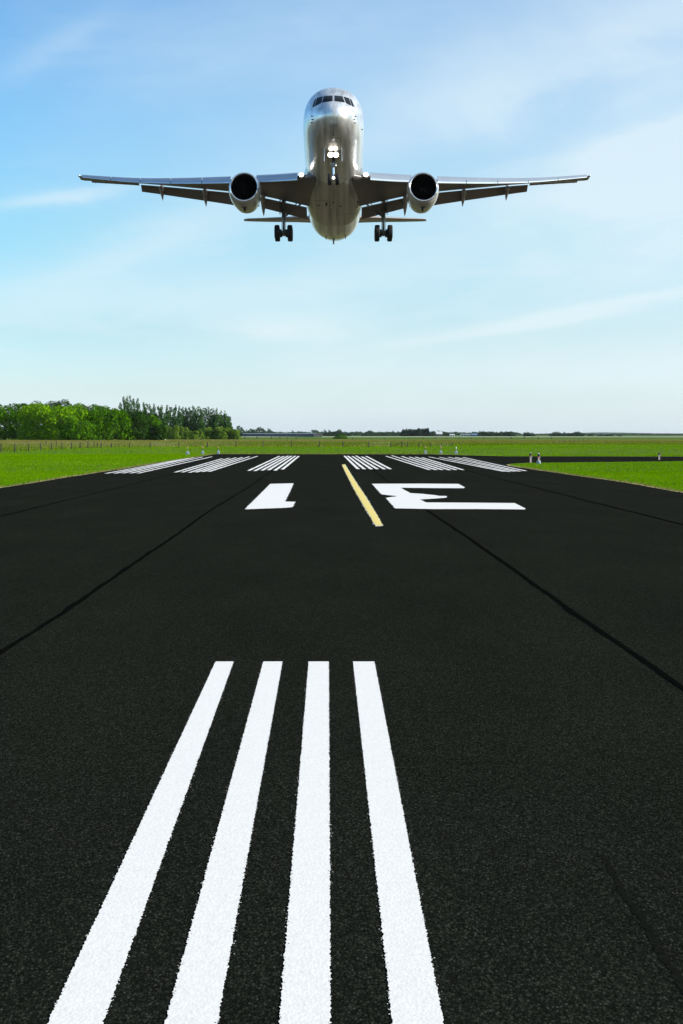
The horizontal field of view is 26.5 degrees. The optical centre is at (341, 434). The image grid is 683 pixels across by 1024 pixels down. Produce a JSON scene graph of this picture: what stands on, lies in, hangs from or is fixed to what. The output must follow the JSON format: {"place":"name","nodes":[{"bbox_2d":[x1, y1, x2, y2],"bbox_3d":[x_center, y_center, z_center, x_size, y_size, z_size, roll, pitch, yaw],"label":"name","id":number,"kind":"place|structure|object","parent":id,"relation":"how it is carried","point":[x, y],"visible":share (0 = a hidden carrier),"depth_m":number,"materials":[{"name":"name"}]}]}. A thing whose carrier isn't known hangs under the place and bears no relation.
{"place":"outdoors","nodes":[
{"label":"outdoors","id":0,"kind":"place"},
{"bbox_2d":[0,454,212,487],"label":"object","id":1,"kind":"structure","parent":0,"point":[78,475],"depth_m":55.02,"materials":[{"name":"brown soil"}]},
{"bbox_2d":[78,88,590,243],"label":"airplane","id":2,"kind":"object","parent":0,"point":[333,188],"visible":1,"depth_m":125.68,"materials":[{"name":"silver metal"}]},
{"bbox_2d":[0,435,682,491],"bbox_3d":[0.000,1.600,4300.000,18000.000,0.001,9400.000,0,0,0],"label":"ground","id":3,"kind":"structure","parent":0,"point":[594,437],"depth_m":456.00,"materials":[{"name":"green plant"}]},
{"bbox_2d":[0,403,30,439],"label":"broadleaf tree","id":4,"kind":"object","parent":3,"relation":"on","point":[12,432],"visible":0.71,"depth_m":402.30,"materials":[{"name":"green plant"}]},
{"bbox_2d":[0,403,32,439],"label":"broadleaf tree","id":5,"kind":"object","parent":3,"relation":"on","point":[24,404],"visible":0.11,"depth_m":448.41,"materials":[{"name":"green plant"}]},
{"bbox_2d":[16,402,56,439],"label":"broadleaf tree","id":6,"kind":"object","parent":3,"relation":"on","point":[32,413],"visible":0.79,"depth_m":394.78,"materials":[{"name":"green plant"}]},
{"bbox_2d":[45,399,70,430],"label":"broadleaf tree","id":7,"kind":"object","parent":3,"relation":"on","point":[61,403],"visible":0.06,"depth_m":453.34,"materials":[{"name":"green plant"}]},
{"bbox_2d":[34,403,87,439],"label":"broadleaf tree","id":8,"kind":"object","parent":3,"relation":"on","point":[54,416],"visible":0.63,"depth_m":392.60,"materials":[{"name":"green plant"}]},
{"bbox_2d":[58,419,97,439],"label":"broadleaf tree","id":9,"kind":"object","parent":3,"relation":"on","point":[71,429],"visible":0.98,"depth_m":382.64,"materials":[{"name":"green plant"}]},
{"bbox_2d":[73,403,89,412],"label":"broadleaf tree","id":10,"kind":"object","parent":3,"relation":"on","point":[84,406],"visible":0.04,"depth_m":458.69,"materials":[{"name":"green plant"}]},
{"bbox_2d":[75,408,110,439],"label":"broadleaf tree","id":11,"kind":"object","parent":3,"relation":"on","point":[91,418],"visible":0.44,"depth_m":398.55,"materials":[{"name":"green plant"}]},
{"bbox_2d":[87,404,113,429],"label":"broadleaf tree","id":12,"kind":"object","parent":3,"relation":"on","point":[93,407],"visible":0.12,"depth_m":458.61,"materials":[{"name":"green plant"}]},
{"bbox_2d":[96,409,134,439],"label":"broadleaf tree","id":13,"kind":"object","parent":3,"relation":"on","point":[113,415],"visible":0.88,"depth_m":402.48,"materials":[{"name":"green plant"}]},
{"bbox_2d":[122,396,126,410],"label":"poplar tree","id":14,"kind":"object","parent":3,"relation":"on","point":[124,403],"visible":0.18,"depth_m":601.39,"materials":[{"name":"green plant"}]},
{"bbox_2d":[126,396,135,425],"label":"poplar tree","id":15,"kind":"object","parent":3,"relation":"on","point":[128,406],"visible":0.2,"depth_m":599.74,"materials":[{"name":"green plant"}]},
{"bbox_2d":[131,399,136,413],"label":"poplar tree","id":16,"kind":"object","parent":3,"relation":"on","point":[135,406],"visible":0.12,"depth_m":610.32,"materials":[{"name":"green plant"}]},
{"bbox_2d":[115,410,153,439],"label":"broadleaf tree","id":17,"kind":"object","parent":3,"relation":"on","point":[138,433],"visible":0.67,"depth_m":407.65,"materials":[{"name":"green plant"}]},
{"bbox_2d":[136,398,140,418],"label":"poplar tree","id":18,"kind":"object","parent":3,"relation":"on","point":[138,405],"visible":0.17,"depth_m":606.43,"materials":[{"name":"green plant"}]},
{"bbox_2d":[135,415,162,439],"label":"broadleaf tree","id":19,"kind":"object","parent":3,"relation":"on","point":[156,420],"visible":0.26,"depth_m":412.38,"materials":[{"name":"green plant"}]},
{"bbox_2d":[147,404,153,417],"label":"poplar tree","id":20,"kind":"object","parent":3,"relation":"on","point":[150,413],"visible":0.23,"depth_m":598.57,"materials":[{"name":"green plant"}]},
{"bbox_2d":[148,424,167,439],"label":"broadleaf tree","id":21,"kind":"object","parent":3,"relation":"on","point":[157,432],"visible":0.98,"depth_m":398.33,"materials":[{"name":"green plant"}]},
{"bbox_2d":[155,406,162,420],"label":"poplar tree","id":22,"kind":"object","parent":3,"relation":"on","point":[159,413],"visible":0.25,"depth_m":599.38,"materials":[{"name":"green plant"}]},
{"bbox_2d":[159,405,167,424],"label":"poplar tree","id":23,"kind":"object","parent":3,"relation":"on","point":[162,414],"visible":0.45,"depth_m":599.19,"materials":[{"name":"green plant"}]},
{"bbox_2d":[164,405,170,425],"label":"poplar tree","id":24,"kind":"object","parent":3,"relation":"on","point":[167,416],"visible":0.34,"depth_m":607.69,"materials":[{"name":"green plant"}]},
{"bbox_2d":[168,407,173,434],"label":"poplar tree","id":25,"kind":"object","parent":3,"relation":"on","point":[170,410],"visible":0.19,"depth_m":617.22,"materials":[{"name":"green plant"}]},
{"bbox_2d":[168,425,180,438],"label":"willow bush","id":26,"kind":"object","parent":3,"relation":"on","point":[175,434],"visible":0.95,"depth_m":467.32,"materials":[{"name":"green plant"}]},
{"bbox_2d":[169,405,179,428],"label":"poplar tree","id":27,"kind":"object","parent":3,"relation":"on","point":[176,422],"visible":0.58,"depth_m":600.38,"materials":[{"name":"green plant"}]},
{"bbox_2d":[174,406,183,426],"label":"poplar tree","id":28,"kind":"object","parent":3,"relation":"on","point":[179,414],"visible":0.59,"depth_m":602.87,"materials":[{"name":"green plant"}]},
{"bbox_2d":[178,426,183,438],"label":"willow bush","id":29,"kind":"object","parent":3,"relation":"on","point":[181,431],"visible":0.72,"depth_m":469.75,"materials":[{"name":"green plant"}]},
{"bbox_2d":[179,407,185,427],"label":"poplar tree","id":30,"kind":"object","parent":3,"relation":"on","point":[182,413],"visible":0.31,"depth_m":612.25,"materials":[{"name":"green plant"}]},
{"bbox_2d":[183,407,189,426],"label":"poplar tree","id":31,"kind":"object","parent":3,"relation":"on","point":[186,412],"visible":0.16,"depth_m":620.46,"materials":[{"name":"green plant"}]},
{"bbox_2d":[182,427,192,438],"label":"willow bush","id":32,"kind":"object","parent":3,"relation":"on","point":[186,434],"visible":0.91,"depth_m":462.17,"materials":[{"name":"green plant"}]},
{"bbox_2d":[185,408,192,430],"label":"poplar tree","id":33,"kind":"object","parent":3,"relation":"on","point":[188,416],"visible":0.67,"depth_m":611.33,"materials":[{"name":"green plant"}]},
{"bbox_2d":[189,406,197,431],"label":"poplar tree","id":34,"kind":"object","parent":3,"relation":"on","point":[192,425],"visible":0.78,"depth_m":606.73,"materials":[{"name":"green plant"}]},
{"bbox_2d":[190,431,199,438],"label":"willow bush","id":35,"kind":"object","parent":3,"relation":"on","point":[194,434],"visible":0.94,"depth_m":462.12,"materials":[{"name":"green plant"}]},
{"bbox_2d":[194,407,205,431],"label":"poplar tree","id":36,"kind":"object","parent":3,"relation":"on","point":[200,423],"visible":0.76,"depth_m":598.80,"materials":[{"name":"green plant"}]},
{"bbox_2d":[197,429,204,438],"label":"willow bush","id":37,"kind":"object","parent":3,"relation":"on","point":[201,435],"visible":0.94,"depth_m":464.40,"materials":[{"name":"green plant"}]},
{"bbox_2d":[198,408,207,431],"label":"poplar tree","id":38,"kind":"object","parent":3,"relation":"on","point":[205,417],"visible":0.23,"depth_m":618.23,"materials":[{"name":"green plant"}]},
{"bbox_2d":[203,427,211,438],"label":"willow bush","id":39,"kind":"object","parent":3,"relation":"on","point":[207,433],"visible":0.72,"depth_m":471.81,"materials":[{"name":"green plant"}]},
{"bbox_2d":[203,406,211,427],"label":"poplar tree","id":40,"kind":"object","parent":3,"relation":"on","point":[208,419],"visible":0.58,"depth_m":604.90,"materials":[{"name":"green plant"}]},
{"bbox_2d":[207,408,216,433],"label":"poplar tree","id":41,"kind":"object","parent":3,"relation":"on","point":[211,416],"visible":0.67,"depth_m":600.64,"materials":[{"name":"green plant"}]},
{"bbox_2d":[209,427,217,438],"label":"willow bush","id":42,"kind":"object","parent":3,"relation":"on","point":[213,435],"visible":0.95,"depth_m":467.81,"materials":[{"name":"green plant"}]},
{"bbox_2d":[211,408,220,428],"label":"poplar tree","id":43,"kind":"object","parent":3,"relation":"on","point":[216,418],"visible":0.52,"depth_m":599.74,"materials":[{"name":"green plant"}]},
{"bbox_2d":[218,409,223,426],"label":"poplar tree","id":44,"kind":"object","parent":3,"relation":"on","point":[221,422],"visible":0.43,"depth_m":604.97,"materials":[{"name":"green plant"}]},
{"bbox_2d":[216,426,227,438],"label":"willow bush","id":45,"kind":"object","parent":3,"relation":"on","point":[221,432],"visible":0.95,"depth_m":466.16,"materials":[{"name":"green plant"}]},
{"bbox_2d":[0,441,452,451],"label":"wire fence","id":46,"kind":"object","parent":3,"relation":"on","point":[101,444],"visible":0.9,"depth_m":176.10,"materials":[{"name":"brown wood"}]},
{"bbox_2d":[223,413,230,428],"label":"poplar tree","id":47,"kind":"object","parent":3,"relation":"on","point":[226,421],"visible":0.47,"depth_m":601.77,"materials":[{"name":"green plant"}]},
{"bbox_2d":[225,427,232,438],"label":"willow bush","id":48,"kind":"object","parent":3,"relation":"on","point":[228,432],"visible":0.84,"depth_m":470.45,"materials":[{"name":"green plant"}]},
{"bbox_2d":[229,429,241,438],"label":"willow bush","id":49,"kind":"object","parent":3,"relation":"on","point":[235,433],"visible":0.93,"depth_m":468.43,"materials":[{"name":"green plant"}]},
{"bbox_2d":[236,425,242,435],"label":"distant tree","id":50,"kind":"object","parent":3,"relation":"on","point":[240,430],"visible":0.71,"depth_m":1149.37,"materials":[{"name":"green plant"}]},
{"bbox_2d":[242,433,321,436],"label":"long shed","id":51,"kind":"structure","parent":3,"relation":"on","point":[285,434],"depth_m":972.63,"materials":[{"name":"grey metal"}]},
{"bbox_2d":[333,434,347,438],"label":"shrub","id":52,"kind":"object","parent":3,"relation":"on","point":[342,437],"visible":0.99,"depth_m":519.62,"materials":[{"name":"green plant"}]},
{"bbox_2d":[0,454,682,1023],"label":"runway","id":53,"kind":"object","parent":3,"relation":"on","point":[536,738],"visible":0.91,"depth_m":8.20,"materials":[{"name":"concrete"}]},
{"bbox_2d":[0,464,212,516],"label":"tar seam","id":54,"kind":"object","parent":53,"relation":"on","point":[84,495],"visible":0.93,"depth_m":36.57,"materials":[{"name":"black asphalt"}]},
{"bbox_2d":[47,661,233,1023],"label":"runway stripe","id":55,"kind":"object","parent":53,"relation":"on","point":[88,990],"visible":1,"depth_m":5.11,"materials":[{"name":"white paint"}]},
{"bbox_2d":[0,465,280,654],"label":"tar seam","id":56,"kind":"object","parent":53,"relation":"on","point":[63,612],"visible":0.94,"depth_m":14.88,"materials":[{"name":"black asphalt"}]},
{"bbox_2d":[109,459,181,472],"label":"runway stripe","id":57,"kind":"object","parent":53,"relation":"on","point":[142,466],"visible":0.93,"depth_m":69.55,"materials":[{"name":"white paint"}]},
{"bbox_2d":[117,458,187,472],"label":"runway stripe","id":58,"kind":"object","parent":53,"relation":"on","point":[149,466],"visible":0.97,"depth_m":71.72,"materials":[{"name":"white paint"}]},
{"bbox_2d":[124,457,194,472],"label":"runway stripe","id":59,"kind":"object","parent":53,"relation":"on","point":[156,465],"visible":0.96,"depth_m":72.87,"materials":[{"name":"white paint"}]},
{"bbox_2d":[132,457,200,472],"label":"runway stripe","id":60,"kind":"object","parent":53,"relation":"on","point":[164,465],"visible":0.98,"depth_m":72.87,"materials":[{"name":"white paint"}]},
{"bbox_2d":[140,457,208,472],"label":"runway stripe","id":61,"kind":"object","parent":53,"relation":"on","point":[172,465],"visible":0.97,"depth_m":74.03,"materials":[{"name":"white paint"}]},
{"bbox_2d":[176,458,223,471],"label":"runway stripe","id":62,"kind":"object","parent":53,"relation":"on","point":[198,465],"visible":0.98,"depth_m":72.87,"materials":[{"name":"white paint"}]},
{"bbox_2d":[183,458,228,471],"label":"runway stripe","id":63,"kind":"object","parent":53,"relation":"on","point":[204,465],"visible":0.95,"depth_m":74.03,"materials":[{"name":"white paint"}]},
{"bbox_2d":[188,457,236,472],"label":"runway stripe","id":64,"kind":"object","parent":53,"relation":"on","point":[210,465],"visible":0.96,"depth_m":72.87,"materials":[{"name":"white paint"}]},
{"bbox_2d":[196,457,242,471],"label":"runway stripe","id":65,"kind":"object","parent":53,"relation":"on","point":[217,465],"visible":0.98,"depth_m":74.03,"materials":[{"name":"white paint"}]},
{"bbox_2d":[164,661,282,1023],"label":"runway stripe","id":66,"kind":"object","parent":53,"relation":"on","point":[199,988],"visible":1,"depth_m":5.15,"materials":[{"name":"white paint"}]},
{"bbox_2d":[202,457,247,471],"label":"runway stripe","id":67,"kind":"object","parent":53,"relation":"on","point":[224,464],"visible":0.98,"depth_m":74.03,"materials":[{"name":"white paint"}]},
{"bbox_2d":[207,456,256,471],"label":"runway stripe","id":68,"kind":"object","parent":53,"relation":"on","point":[230,464],"visible":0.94,"depth_m":76.49,"materials":[{"name":"white paint"}]},
{"bbox_2d":[247,456,279,470],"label":"runway stripe","id":69,"kind":"object","parent":53,"relation":"on","point":[261,464],"visible":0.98,"depth_m":74.03,"materials":[{"name":"white paint"}]},
{"bbox_2d":[254,456,283,470],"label":"runway stripe","id":70,"kind":"object","parent":53,"relation":"on","point":[268,463],"visible":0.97,"depth_m":76.49,"materials":[{"name":"white paint"}]},
{"bbox_2d":[246,483,294,508],"bbox_3d":[-1.684,1.588,38.934,1.120,0.001,16.366,0,0,-1],"label":"runway number","id":71,"kind":"object","parent":53,"relation":"on","point":[272,495],"visible":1,"depth_m":35.91,"materials":[{"name":"white paint"}]},
{"bbox_2d":[262,456,287,469],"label":"runway stripe","id":72,"kind":"object","parent":53,"relation":"on","point":[274,463],"visible":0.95,"depth_m":79.12,"materials":[{"name":"white paint"}]},
{"bbox_2d":[268,456,290,469],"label":"runway stripe","id":73,"kind":"object","parent":53,"relation":"on","point":[278,463],"visible":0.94,"depth_m":76.49,"materials":[{"name":"white paint"}]},
{"bbox_2d":[273,456,295,470],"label":"runway stripe","id":74,"kind":"object","parent":53,"relation":"on","point":[277,468],"visible":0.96,"depth_m":76.49,"materials":[{"name":"white paint"}]},
{"bbox_2d":[282,456,298,468],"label":"runway stripe","id":75,"kind":"object","parent":53,"relation":"on","point":[288,464],"visible":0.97,"depth_m":79.12,"materials":[{"name":"white paint"}]},
{"bbox_2d":[278,661,332,1023],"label":"runway stripe","id":76,"kind":"object","parent":53,"relation":"on","point":[306,990],"visible":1,"depth_m":5.18,"materials":[{"name":"white paint"}]},
{"bbox_2d":[344,456,358,468],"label":"runway stripe","id":77,"kind":"object","parent":53,"relation":"on","point":[353,464],"visible":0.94,"depth_m":79.12,"materials":[{"name":"white paint"}]},
{"bbox_2d":[347,456,364,468],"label":"runway stripe","id":78,"kind":"object","parent":53,"relation":"on","point":[358,464],"visible":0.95,"depth_m":79.12,"materials":[{"name":"white paint"}]},
{"bbox_2d":[342,464,382,525],"bbox_3d":[0.372,1.590,51.254,0.299,0.004,52.330,0,0,-1],"label":"line","id":79,"kind":"object","parent":53,"relation":"on","point":[371,512],"visible":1,"depth_m":34.82,"materials":[{"name":"yellow paint"}]},
{"bbox_2d":[356,456,377,468],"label":"runway stripe","id":80,"kind":"object","parent":53,"relation":"on","point":[367,463],"visible":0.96,"depth_m":79.12,"materials":[{"name":"white paint"}]},
{"bbox_2d":[366,456,390,468],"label":"runway stripe","id":81,"kind":"object","parent":53,"relation":"on","point":[378,462],"visible":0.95,"depth_m":79.12,"materials":[{"name":"white paint"}]},
{"bbox_2d":[353,661,443,1023],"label":"runway stripe","id":82,"kind":"object","parent":53,"relation":"on","point":[414,998],"visible":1,"depth_m":5.20,"materials":[{"name":"white paint"}]},
{"bbox_2d":[386,456,429,469],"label":"runway stripe","id":83,"kind":"object","parent":53,"relation":"on","point":[409,463],"visible":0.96,"depth_m":79.12,"materials":[{"name":"white paint"}]},
{"bbox_2d":[391,455,436,469],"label":"runway stripe","id":84,"kind":"object","parent":53,"relation":"on","point":[416,463],"visible":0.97,"depth_m":79.12,"materials":[{"name":"white paint"}]},
{"bbox_2d":[401,456,442,469],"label":"runway stripe","id":85,"kind":"object","parent":53,"relation":"on","point":[423,463],"visible":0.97,"depth_m":79.12,"materials":[{"name":"white paint"}]},
{"bbox_2d":[410,457,449,469],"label":"runway stripe","id":86,"kind":"object","parent":53,"relation":"on","point":[431,464],"visible":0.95,"depth_m":76.49,"materials":[{"name":"white paint"}]},
{"bbox_2d":[416,457,456,469],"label":"runway stripe","id":87,"kind":"object","parent":53,"relation":"on","point":[436,463],"visible":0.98,"depth_m":76.49,"materials":[{"name":"white paint"}]},
{"bbox_2d":[373,484,524,508],"bbox_3d":[2.468,1.588,38.731,3.091,0.001,16.093,0,0,0],"label":"runway number","id":88,"kind":"object","parent":53,"relation":"on","point":[402,498],"visible":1,"depth_m":34.82,"materials":[{"name":"white paint"}]},
{"bbox_2d":[431,457,500,470],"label":"runway stripe","id":89,"kind":"object","parent":53,"relation":"on","point":[468,464],"visible":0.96,"depth_m":76.49,"materials":[{"name":"white paint"}]},
{"bbox_2d":[440,457,510,471],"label":"runway stripe","id":90,"kind":"object","parent":53,"relation":"on","point":[478,465],"visible":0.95,"depth_m":74.03,"materials":[{"name":"white paint"}]},
{"bbox_2d":[449,457,511,470],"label":"runway stripe","id":91,"kind":"object","parent":53,"relation":"on","point":[483,464],"visible":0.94,"depth_m":76.49,"materials":[{"name":"white paint"}]},
{"bbox_2d":[455,457,517,470],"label":"runway stripe","id":92,"kind":"object","parent":53,"relation":"on","point":[489,464],"visible":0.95,"depth_m":75.26,"materials":[{"name":"white paint"}]},
{"bbox_2d":[463,457,525,470],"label":"runway stripe","id":93,"kind":"object","parent":53,"relation":"on","point":[496,464],"visible":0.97,"depth_m":75.26,"materials":[{"name":"white paint"}]},
{"bbox_2d":[365,463,682,689],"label":"tar seam","id":94,"kind":"object","parent":53,"relation":"on","point":[616,641],"visible":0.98,"depth_m":12.74,"materials":[{"name":"black asphalt"}]},
{"bbox_2d":[439,463,682,524],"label":"tar seam","id":95,"kind":"object","parent":53,"relation":"on","point":[586,500],"visible":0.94,"depth_m":33.88,"materials":[{"name":"black asphalt"}]},
{"bbox_2d":[597,855,682,992],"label":"tar seam","id":96,"kind":"object","parent":53,"relation":"on","point":[652,936],"visible":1,"depth_m":4.70,"materials":[{"name":"black asphalt"}]},
{"bbox_2d":[244,436,551,438],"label":"wire fence","id":97,"kind":"object","parent":3,"relation":"on","point":[384,438],"visible":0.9,"depth_m":486.01,"materials":[{"name":"brown wood"}]},
{"bbox_2d":[258,431,682,434],"bbox_3d":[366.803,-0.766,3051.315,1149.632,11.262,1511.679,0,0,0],"label":"distant woods","id":98,"kind":"object","parent":3,"relation":"on","point":[361,433],"visible":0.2,"depth_m":2634.65,"materials":[{"name":"green plant"}]},
{"bbox_2d":[0,440,682,451],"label":"tall grass","id":99,"kind":"structure","parent":0,"point":[382,443],"depth_m":234.75,"materials":[{"name":"green plant"}]},
{"bbox_2d":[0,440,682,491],"bbox_3d":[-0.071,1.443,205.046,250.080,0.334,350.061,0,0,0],"label":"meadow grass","id":100,"kind":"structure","parent":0,"point":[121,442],"depth_m":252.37,"materials":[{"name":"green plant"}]},
{"bbox_2d":[0,0,682,433],"label":"sky","id":101,"kind":"structure","parent":0,"point":[548,308],"materials":[{"name":"blue"}]},
{"bbox_2d":[435,431,442,435],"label":"farm house","id":102,"kind":"structure","parent":0,"point":[438,433],"depth_m":1297.62,"materials":[{"name":"white"}]},
{"bbox_2d":[507,464,682,492],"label":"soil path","id":103,"kind":"structure","parent":0,"point":[605,479],"depth_m":51.36,"materials":[{"name":"brown soil"}]},
{"bbox_2d":[565,432,682,434],"bbox_3d":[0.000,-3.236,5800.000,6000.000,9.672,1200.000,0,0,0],"label":"hills","id":104,"kind":"structure","parent":0,"point":[605,433],"depth_m":5505.47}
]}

